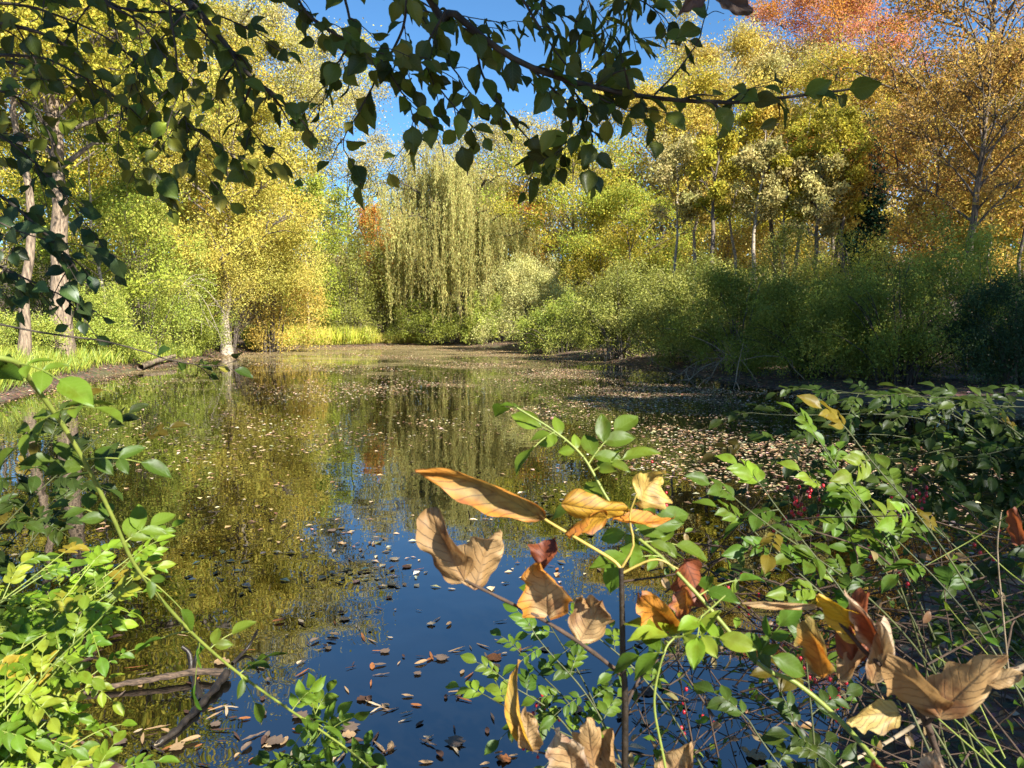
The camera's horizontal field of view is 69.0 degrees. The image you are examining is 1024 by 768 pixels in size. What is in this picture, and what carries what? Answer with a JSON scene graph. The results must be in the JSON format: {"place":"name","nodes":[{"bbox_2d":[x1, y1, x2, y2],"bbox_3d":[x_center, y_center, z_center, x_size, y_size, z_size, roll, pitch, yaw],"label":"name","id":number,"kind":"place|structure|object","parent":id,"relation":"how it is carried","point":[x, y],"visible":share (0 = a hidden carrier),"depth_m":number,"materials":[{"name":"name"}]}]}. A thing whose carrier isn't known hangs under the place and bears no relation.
{"place":"outdoors","nodes":[
{"label":"outdoors","id":0,"kind":"place"},
{"bbox_2d":[0,345,1023,767],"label":"pond water","id":1,"kind":"structure","parent":0,"point":[396,489],"depth_m":5.92,"materials":[{"name":"liquid"}]},
{"bbox_2d":[84,629,258,751],"bbox_3d":[-1.436,1.380,3.430,0.698,0.228,0.776,5,7,44],"label":"sunken branch","id":2,"kind":"object","parent":1,"relation":"in","point":[223,675],"visible":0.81,"depth_m":3.46,"materials":[{"name":"brown wood"}]},
{"bbox_2d":[444,735,465,746],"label":"floating leaf","id":3,"kind":"object","parent":1,"relation":"on","point":[456,740],"visible":1,"depth_m":3.00,"materials":[{"name":"brown plant"}]},
{"bbox_2d":[0,345,1023,590],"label":"floating leaf drift","id":4,"kind":"object","parent":1,"relation":"on","point":[606,403],"visible":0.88,"depth_m":13.79,"materials":[{"name":"brown plant"}]},
{"bbox_2d":[17,346,1019,475],"bbox_3d":[-0.674,-0.726,28.042,26.157,0.015,40.044,0,5,0],"label":"floating debris","id":5,"kind":"object","parent":1,"relation":"on","point":[531,392],"visible":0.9,"depth_m":16.69,"materials":[{"name":"brown plant"}]},
{"bbox_2d":[576,318,663,366],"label":"dead branch","id":6,"kind":"object","parent":1,"relation":"on","point":[622,351],"visible":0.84,"depth_m":27.39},
{"bbox_2d":[746,748,766,759],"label":"floating leaf","id":7,"kind":"object","parent":1,"relation":"on","point":[761,755],"visible":0.92,"depth_m":2.90,"materials":[{"name":"grey plant"}]},
{"bbox_2d":[0,247,1023,767],"bbox_3d":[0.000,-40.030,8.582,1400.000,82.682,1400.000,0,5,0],"label":"ground","id":8,"kind":"structure","parent":0,"point":[828,383],"depth_m":16.18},
{"bbox_2d":[0,307,76,357],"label":"shrub","id":9,"kind":"object","parent":8,"relation":"on","point":[7,337],"visible":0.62,"depth_m":21.76,"materials":[{"name":"green plant"}]},
{"bbox_2d":[0,212,132,345],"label":"shrub","id":10,"kind":"object","parent":8,"relation":"on","point":[34,278],"visible":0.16,"depth_m":30.09,"materials":[{"name":"green plant"}]},
{"bbox_2d":[0,519,184,767],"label":"wild rose bush","id":11,"kind":"object","parent":8,"relation":"on","point":[28,672],"visible":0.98,"depth_m":1.54,"materials":[{"name":"green plant"}]},
{"bbox_2d":[0,388,190,623],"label":"rose bush","id":12,"kind":"object","parent":8,"relation":"on","point":[32,484],"visible":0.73,"depth_m":2.02,"materials":[{"name":"green plant"}]},
{"bbox_2d":[0,340,206,393],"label":"bank grass","id":13,"kind":"structure","parent":8,"relation":"on","point":[82,355],"depth_m":22.24,"materials":[{"name":"green plant"}]},
{"bbox_2d":[137,354,175,369],"bbox_3d":[-12.736,-0.799,26.762,0.272,0.359,3.973,-1,5,-9],"label":"fallen log","id":14,"kind":"object","parent":13,"relation":"on","point":[141,366],"visible":0.87,"depth_m":26.08,"materials":[{"name":"wood"}]},
{"bbox_2d":[38,276,169,362],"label":"shrub","id":15,"kind":"object","parent":8,"relation":"on","point":[122,336],"visible":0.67,"depth_m":24.76,"materials":[{"name":"green plant"}]},
{"bbox_2d":[0,0,211,357],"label":"tree","id":16,"kind":"object","parent":8,"relation":"on","point":[24,339],"visible":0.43,"depth_m":19.78,"materials":[{"name":"green plant"}]},
{"bbox_2d":[0,40,221,328],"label":"tree","id":17,"kind":"object","parent":8,"relation":"on","point":[129,218],"visible":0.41,"depth_m":26.08,"materials":[{"name":"green plant"}]},
{"bbox_2d":[0,0,229,346],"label":"tree","id":18,"kind":"object","parent":8,"relation":"on","point":[100,167],"visible":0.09,"depth_m":35.53,"materials":[{"name":"yellow plant"}]},
{"bbox_2d":[0,0,235,356],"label":"tree","id":19,"kind":"object","parent":8,"relation":"on","point":[59,221],"visible":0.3,"depth_m":22.59,"materials":[{"name":"green plant"}]},
{"bbox_2d":[75,156,220,363],"bbox_3d":[-14.193,-4.600,28.339,4.741,8.545,5.007,-5,7,-43],"label":"shrub","id":20,"kind":"object","parent":8,"relation":"on","point":[148,313],"visible":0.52,"depth_m":28.05,"materials":[{"name":"green plant"}]},
{"bbox_2d":[172,274,228,340],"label":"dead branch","id":21,"kind":"object","parent":20,"relation":"attached to","point":[200,303],"visible":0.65,"depth_m":30.02,"materials":[{"name":"brown plant"}]},
{"bbox_2d":[0,0,298,280],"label":"tree","id":22,"kind":"object","parent":8,"relation":"on","point":[74,148],"visible":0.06,"depth_m":43.29,"materials":[{"name":"yellow plant"}]},
{"bbox_2d":[0,354,370,767],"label":"rose cane","id":23,"kind":"object","parent":8,"relation":"on","point":[77,390],"visible":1,"depth_m":1.17,"materials":[{"name":"green plant"}]},
{"bbox_2d":[154,264,239,357],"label":"shrub","id":24,"kind":"object","parent":8,"relation":"on","point":[203,339],"visible":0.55,"depth_m":32.32,"materials":[{"name":"green plant"}]},
{"bbox_2d":[73,46,356,354],"bbox_3d":[-13.261,-8.047,35.771,12.463,13.349,12.974,0,5,0],"label":"tree","id":25,"kind":"object","parent":8,"relation":"on","point":[263,114],"visible":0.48,"depth_m":33.85,"materials":[{"name":"yellow plant"}]},
{"bbox_2d":[133,132,297,351],"bbox_3d":[-15.648,-6.899,38.624,9.563,11.953,6.709,0,5,0],"label":"tree","id":26,"kind":"object","parent":8,"relation":"on","point":[207,174],"visible":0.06,"depth_m":38.03,"materials":[{"name":"green plant"}]},
{"bbox_2d":[117,172,334,351],"bbox_3d":[-13.885,-6.238,36.960,10.520,9.268,10.319,0,5,0],"label":"shrub","id":27,"kind":"object","parent":8,"relation":"on","point":[236,283],"visible":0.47,"depth_m":35.55,"materials":[{"name":"yellow plant"}]},
{"bbox_2d":[87,0,385,288],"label":"tree","id":28,"kind":"object","parent":8,"relation":"on","point":[292,49],"visible":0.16,"depth_m":47.92,"materials":[{"name":"yellow plant"}]},
{"bbox_2d":[206,172,332,352],"bbox_3d":[-12.733,-5.903,38.583,6.088,10.834,5.211,-3,6,-28],"label":"shrub","id":29,"kind":"object","parent":8,"relation":"on","point":[267,342],"visible":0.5,"depth_m":38.44,"materials":[{"name":"yellow plant"}]},
{"bbox_2d":[171,0,420,320],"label":"tree","id":30,"kind":"object","parent":8,"relation":"on","point":[358,92],"visible":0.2,"depth_m":53.90,"materials":[{"name":"yellow plant"}]},
{"bbox_2d":[233,172,360,326],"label":"tree","id":31,"kind":"object","parent":8,"relation":"on","point":[313,183],"visible":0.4,"depth_m":46.00,"materials":[{"name":"yellow plant"}]},
{"bbox_2d":[255,256,354,326],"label":"shrub","id":32,"kind":"object","parent":8,"relation":"on","point":[343,278],"visible":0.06,"depth_m":52.69,"materials":[{"name":"green plant"}]},
{"bbox_2d":[239,322,381,348],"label":"shore grass","id":33,"kind":"structure","parent":8,"relation":"on","point":[354,338],"depth_m":46.49,"materials":[{"name":"yellow plant"}]},
{"bbox_2d":[249,673,387,767],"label":"rose bush","id":34,"kind":"object","parent":8,"relation":"on","point":[364,752],"visible":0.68,"depth_m":1.86,"materials":[{"name":"green plant"}]},
{"bbox_2d":[284,139,409,315],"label":"tree","id":35,"kind":"object","parent":8,"relation":"on","point":[356,186],"visible":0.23,"depth_m":58.39,"materials":[{"name":"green plant"}]},
{"bbox_2d":[298,211,406,345],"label":"shrub","id":36,"kind":"object","parent":8,"relation":"on","point":[358,306],"visible":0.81,"depth_m":48.59,"materials":[{"name":"green plant"}]},
{"bbox_2d":[352,201,415,332],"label":"tree","id":37,"kind":"object","parent":8,"relation":"on","point":[374,211],"visible":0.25,"depth_m":55.97,"materials":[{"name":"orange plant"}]},
{"bbox_2d":[360,278,418,334],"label":"shrub","id":38,"kind":"object","parent":8,"relation":"on","point":[386,323],"visible":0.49,"depth_m":51.06,"materials":[{"name":"green plant"}]},
{"bbox_2d":[331,122,449,329],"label":"tree","id":39,"kind":"object","parent":8,"relation":"on","point":[376,142],"visible":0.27,"depth_m":63.45,"materials":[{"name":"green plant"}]},
{"bbox_2d":[360,331,425,343],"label":"shore grass","id":40,"kind":"structure","parent":8,"relation":"on","point":[382,339],"depth_m":50.47,"materials":[{"name":"green plant"}]},
{"bbox_2d":[0,0,882,385],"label":"overhanging tree","id":41,"kind":"object","parent":8,"relation":"on","point":[616,74],"visible":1,"depth_m":1.97,"materials":[{"name":"green plant"}]},
{"bbox_2d":[379,286,514,345],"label":"shrub","id":42,"kind":"object","parent":8,"relation":"on","point":[437,329],"visible":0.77,"depth_m":48.80,"materials":[{"name":"green plant"}]},
{"bbox_2d":[357,130,543,343],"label":"willow tree","id":43,"kind":"object","parent":8,"relation":"on","point":[455,236],"visible":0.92,"depth_m":47.13,"materials":[{"name":"green plant"}]},
{"bbox_2d":[458,288,514,345],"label":"shrub","id":44,"kind":"object","parent":8,"relation":"on","point":[474,319],"visible":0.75,"depth_m":47.06,"materials":[{"name":"green plant"}]},
{"bbox_2d":[0,102,1023,324],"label":"distant woods","id":45,"kind":"object","parent":8,"relation":"on","point":[355,210],"visible":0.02,"depth_m":73.23,"materials":[{"name":"green plant"}]},
{"bbox_2d":[4,341,1023,755],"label":"fallen leaves","id":46,"kind":"object","parent":8,"relation":"on","point":[766,383],"visible":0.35,"depth_m":15.95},
{"bbox_2d":[479,255,572,338],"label":"shrub","id":47,"kind":"object","parent":8,"relation":"on","point":[548,265],"visible":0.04,"depth_m":54.55,"materials":[{"name":"green plant"}]},
{"bbox_2d":[465,245,592,350],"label":"shrub","id":48,"kind":"object","parent":8,"relation":"on","point":[529,272],"visible":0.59,"depth_m":39.09,"materials":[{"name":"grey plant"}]},
{"bbox_2d":[493,188,567,337],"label":"tree","id":49,"kind":"object","parent":8,"relation":"on","point":[530,208],"visible":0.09,"depth_m":56.60,"materials":[{"name":"green plant"}]},
{"bbox_2d":[440,93,628,308],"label":"tree","id":50,"kind":"object","parent":8,"relation":"on","point":[499,138],"visible":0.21,"depth_m":64.00,"materials":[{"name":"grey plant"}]},
{"bbox_2d":[507,282,615,353],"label":"shrub","id":51,"kind":"object","parent":8,"relation":"on","point":[538,323],"visible":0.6,"depth_m":35.91,"materials":[{"name":"green plant"}]},
{"bbox_2d":[415,468,708,767],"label":"dry leaved sapling","id":52,"kind":"object","parent":8,"relation":"on","point":[473,562],"visible":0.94,"depth_m":1.00,"materials":[{"name":"plant"}]},
{"bbox_2d":[472,123,654,337],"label":"tree","id":53,"kind":"object","parent":8,"relation":"on","point":[560,198],"visible":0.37,"depth_m":46.43,"materials":[{"name":"yellow plant"}]},
{"bbox_2d":[445,584,702,767],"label":"rose bush","id":54,"kind":"object","parent":8,"relation":"on","point":[550,716],"visible":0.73,"depth_m":1.61,"materials":[{"name":"green plant"}]},
{"bbox_2d":[555,215,652,332],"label":"shrub","id":55,"kind":"object","parent":8,"relation":"on","point":[584,260],"visible":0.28,"depth_m":44.52,"materials":[{"name":"green plant"}]},
{"bbox_2d":[539,250,676,361],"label":"shrub","id":56,"kind":"object","parent":8,"relation":"on","point":[616,294],"visible":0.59,"depth_m":29.54,"materials":[{"name":"green plant"}]},
{"bbox_2d":[542,170,727,312],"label":"tree","id":57,"kind":"object","parent":8,"relation":"on","point":[637,197],"visible":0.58,"depth_m":44.47,"materials":[{"name":"green plant"}]},
{"bbox_2d":[554,47,769,293],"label":"tree","id":58,"kind":"object","parent":8,"relation":"on","point":[699,84],"visible":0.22,"depth_m":51.27,"materials":[{"name":"yellow plant"}]},
{"bbox_2d":[599,246,753,370],"bbox_3d":[6.179,-2.502,25.693,5.909,4.315,3.947,-1,5,-11],"label":"shrub","id":59,"kind":"object","parent":8,"relation":"on","point":[673,301],"visible":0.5,"depth_m":24.86,"materials":[{"name":"green plant"}]},
{"bbox_2d":[642,126,720,277],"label":"thin tree","id":60,"kind":"object","parent":8,"relation":"on","point":[679,150],"visible":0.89,"depth_m":32.56,"materials":[{"name":"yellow plant"}]},
{"bbox_2d":[612,595,757,767],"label":"rose cane","id":61,"kind":"object","parent":8,"relation":"on","point":[651,635],"visible":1,"depth_m":0.97,"materials":[{"name":"green plant"}]},
{"bbox_2d":[492,402,882,766],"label":"rose cane","id":62,"kind":"object","parent":8,"relation":"on","point":[608,461],"visible":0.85,"depth_m":1.10,"materials":[{"name":"green plant"}]},
{"bbox_2d":[643,119,732,310],"bbox_3d":[8.478,-6.753,34.730,4.056,10.259,2.968,3,6,30],"label":"thin tree","id":63,"kind":"object","parent":8,"relation":"on","point":[705,219],"visible":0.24,"depth_m":34.42,"materials":[{"name":"yellow plant"}]},
{"bbox_2d":[678,122,745,334],"bbox_3d":[8.689,-6.242,31.907,2.711,9.725,2.841,-1,5,-14],"label":"thin tree","id":64,"kind":"object","parent":8,"relation":"on","point":[705,146],"visible":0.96,"depth_m":31.50,"materials":[{"name":"yellow plant"}]},
{"bbox_2d":[649,217,782,335],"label":"shrub","id":65,"kind":"object","parent":8,"relation":"on","point":[700,258],"visible":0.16,"depth_m":49.16,"materials":[{"name":"green plant"}]},
{"bbox_2d":[650,257,809,375],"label":"shrub","id":66,"kind":"object","parent":8,"relation":"on","point":[722,283],"visible":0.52,"depth_m":21.73,"materials":[{"name":"green plant"}]},
{"bbox_2d":[661,323,804,387],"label":"dead branch","id":67,"kind":"object","parent":8,"relation":"on","point":[712,363],"visible":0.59,"depth_m":20.49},
{"bbox_2d":[698,103,774,279],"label":"thin tree","id":68,"kind":"object","parent":8,"relation":"on","point":[747,115],"visible":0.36,"depth_m":33.11,"materials":[{"name":"yellow plant"}]},
{"bbox_2d":[634,0,861,276],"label":"tree","id":69,"kind":"object","parent":8,"relation":"on","point":[745,41],"visible":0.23,"depth_m":55.39,"materials":[{"name":"yellow plant"}]},
{"bbox_2d":[727,131,795,282],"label":"thin tree","id":70,"kind":"object","parent":8,"relation":"on","point":[752,159],"visible":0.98,"depth_m":30.23,"materials":[{"name":"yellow plant"}]},
{"bbox_2d":[519,457,1023,767],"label":"berry bush","id":71,"kind":"object","parent":8,"relation":"on","point":[833,656],"visible":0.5,"depth_m":1.93,"materials":[{"name":"green plant"}]},
{"bbox_2d":[840,663,1023,766],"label":"twig","id":72,"kind":"object","parent":71,"relation":"attached to","point":[905,730],"visible":0.38,"depth_m":1.67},
{"bbox_2d":[738,88,808,280],"bbox_3d":[11.341,-7.231,33.216,2.974,11.396,3.085,-2,5,-24],"label":"thin tree","id":73,"kind":"object","parent":8,"relation":"on","point":[768,111],"visible":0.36,"depth_m":32.92,"materials":[{"name":"yellow plant"}]},
{"bbox_2d":[693,594,870,767],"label":"rose bush","id":74,"kind":"object","parent":8,"relation":"on","point":[777,735],"visible":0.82,"depth_m":1.33,"materials":[{"name":"green plant"}]},
{"bbox_2d":[715,42,852,281],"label":"tree","id":75,"kind":"object","parent":8,"relation":"on","point":[773,61],"visible":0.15,"depth_m":54.29,"materials":[{"name":"yellow plant"}]},
{"bbox_2d":[753,137,814,269],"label":"thin tree","id":76,"kind":"object","parent":8,"relation":"on","point":[800,148],"visible":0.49,"depth_m":30.21,"materials":[{"name":"yellow plant"}]},
{"bbox_2d":[735,210,841,351],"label":"shrub","id":77,"kind":"object","parent":8,"relation":"on","point":[782,237],"visible":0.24,"depth_m":27.78,"materials":[{"name":"green plant"}]},
{"bbox_2d":[779,108,825,280],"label":"thin tree","id":78,"kind":"object","parent":8,"relation":"on","point":[806,125],"visible":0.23,"depth_m":31.39,"materials":[{"name":"yellow plant"}]},
{"bbox_2d":[715,31,910,267],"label":"tree","id":79,"kind":"object","parent":8,"relation":"on","point":[829,101],"visible":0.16,"depth_m":46.87,"materials":[{"name":"yellow plant"}]},
{"bbox_2d":[714,262,914,383],"bbox_3d":[7.674,-1.495,18.967,4.883,3.162,3.217,1,5,13],"label":"shrub","id":80,"kind":"object","parent":8,"relation":"on","point":[776,319],"visible":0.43,"depth_m":18.60,"materials":[{"name":"green plant"}]},
{"bbox_2d":[786,150,853,351],"bbox_3d":[12.175,-5.233,29.811,2.492,8.120,2.605,0,5,0],"label":"thin tree","id":81,"kind":"object","parent":8,"relation":"on","point":[814,188],"visible":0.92,"depth_m":29.48,"materials":[{"name":"yellow plant"}]},
{"bbox_2d":[723,0,948,253],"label":"tree","id":82,"kind":"object","parent":8,"relation":"on","point":[844,7],"visible":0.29,"depth_m":59.08,"materials":[{"name":"orange plant"}]},
{"bbox_2d":[684,453,993,767],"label":"wild rose bush","id":83,"kind":"object","parent":8,"relation":"on","point":[748,472],"visible":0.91,"depth_m":1.44,"materials":[{"name":"green plant"}]},
{"bbox_2d":[805,143,877,272],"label":"thin tree","id":84,"kind":"object","parent":8,"relation":"on","point":[838,208],"visible":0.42,"depth_m":29.88,"materials":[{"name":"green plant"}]},
{"bbox_2d":[806,100,880,277],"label":"thin tree","id":85,"kind":"object","parent":8,"relation":"on","point":[843,121],"visible":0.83,"depth_m":29.18,"materials":[{"name":"yellow plant"}]},
{"bbox_2d":[701,378,1023,540],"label":"rose bush","id":86,"kind":"object","parent":8,"relation":"on","point":[983,460],"visible":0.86,"depth_m":2.72,"materials":[{"name":"green plant"}]},
{"bbox_2d":[782,215,947,363],"bbox_3d":[10.531,-2.745,22.955,5.272,4.939,3.620,2,5,19],"label":"shrub","id":87,"kind":"object","parent":8,"relation":"on","point":[822,272],"visible":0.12,"depth_m":22.71,"materials":[{"name":"green plant"}]},
{"bbox_2d":[714,471,1023,726],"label":"rose bush","id":88,"kind":"object","parent":8,"relation":"on","point":[983,569],"visible":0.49,"depth_m":1.95,"materials":[{"name":"green plant"}]},
{"bbox_2d":[831,112,924,330],"bbox_3d":[17.511,-7.522,36.511,4.442,11.283,4.874,-3,6,-29],"label":"spruce tree","id":89,"kind":"object","parent":8,"relation":"on","point":[870,225],"visible":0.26,"depth_m":35.99,"materials":[{"name":"green plant"}]},
{"bbox_2d":[742,587,1022,767],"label":"dry leaved branch","id":90,"kind":"object","parent":8,"relation":"on","point":[953,690],"visible":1,"depth_m":0.89,"materials":[{"name":"brown plant"}]},
{"bbox_2d":[764,0,1023,307],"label":"tree","id":91,"kind":"object","parent":8,"relation":"on","point":[936,8],"visible":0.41,"depth_m":30.30,"materials":[{"name":"orange plant"}]},
{"bbox_2d":[781,243,1010,385],"bbox_3d":[8.650,-1.413,16.524,4.996,3.325,3.524,0,5,0],"label":"shrub","id":92,"kind":"object","parent":8,"relation":"on","point":[880,337],"visible":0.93,"depth_m":16.52,"materials":[{"name":"green plant"}]},
{"bbox_2d":[776,394,1023,767],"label":"wild rose bush","id":93,"kind":"object","parent":8,"relation":"on","point":[840,487],"visible":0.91,"depth_m":1.64,"materials":[{"name":"green plant"}]},
{"bbox_2d":[830,27,1022,324],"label":"tree","id":94,"kind":"object","parent":8,"relation":"on","point":[878,94],"visible":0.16,"depth_m":38.49,"materials":[{"name":"orange plant"}]},
{"bbox_2d":[884,66,984,324],"bbox_3d":[15.466,-6.289,27.489,3.199,10.332,3.658,1,5,14],"label":"thin tree","id":95,"kind":"object","parent":8,"relation":"on","point":[907,184],"visible":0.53,"depth_m":27.35,"materials":[{"name":"orange plant"}]},
{"bbox_2d":[860,196,1023,373],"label":"shrub","id":96,"kind":"object","parent":8,"relation":"on","point":[985,264],"visible":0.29,"depth_m":19.32,"materials":[{"name":"green plant"}]},
{"bbox_2d":[874,24,1023,357],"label":"thin tree","id":97,"kind":"object","parent":8,"relation":"on","point":[1014,56],"visible":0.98,"depth_m":23.17,"materials":[{"name":"orange plant"}]},
{"bbox_2d":[883,500,1023,767],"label":"grass tuft","id":98,"kind":"object","parent":8,"relation":"on","point":[966,730],"visible":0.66,"depth_m":1.30,"materials":[{"name":"green plant"}]},
{"bbox_2d":[888,180,1023,326],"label":"shrub","id":99,"kind":"object","parent":8,"relation":"on","point":[920,206],"visible":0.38,"depth_m":25.97,"materials":[{"name":"green plant"}]},
{"bbox_2d":[920,261,1023,391],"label":"shrub","id":100,"kind":"object","parent":8,"relation":"on","point":[1008,343],"visible":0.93,"depth_m":15.50,"materials":[{"name":"green plant"}]},
{"bbox_2d":[929,49,1023,267],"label":"thin tree","id":101,"kind":"object","parent":8,"relation":"on","point":[973,137],"visible":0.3,"depth_m":25.41,"materials":[{"name":"orange plant"}]},
{"bbox_2d":[936,29,1023,281],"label":"tree","id":102,"kind":"object","parent":8,"relation":"on","point":[1017,242],"visible":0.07,"depth_m":28.22,"materials":[{"name":"orange plant"}]},
{"bbox_2d":[948,28,1023,319],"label":"thin tree","id":103,"kind":"object","parent":8,"relation":"on","point":[992,156],"visible":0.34,"depth_m":24.62,"materials":[{"name":"orange plant"}]},
{"bbox_2d":[1005,507,1023,545],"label":"dry leaved branch","id":104,"kind":"object","parent":8,"relation":"on","point":[1014,529],"visible":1,"depth_m":1.22,"materials":[{"name":"brown plant"}]},
{"bbox_2d":[0,0,1023,256],"label":"sky","id":105,"kind":"structure","parent":0,"point":[376,12],"materials":[{"name":"blue"}]},
{"bbox_2d":[997,512,1008,668],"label":"twig","id":106,"kind":"object","parent":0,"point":[1005,640],"visible":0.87,"depth_m":1.34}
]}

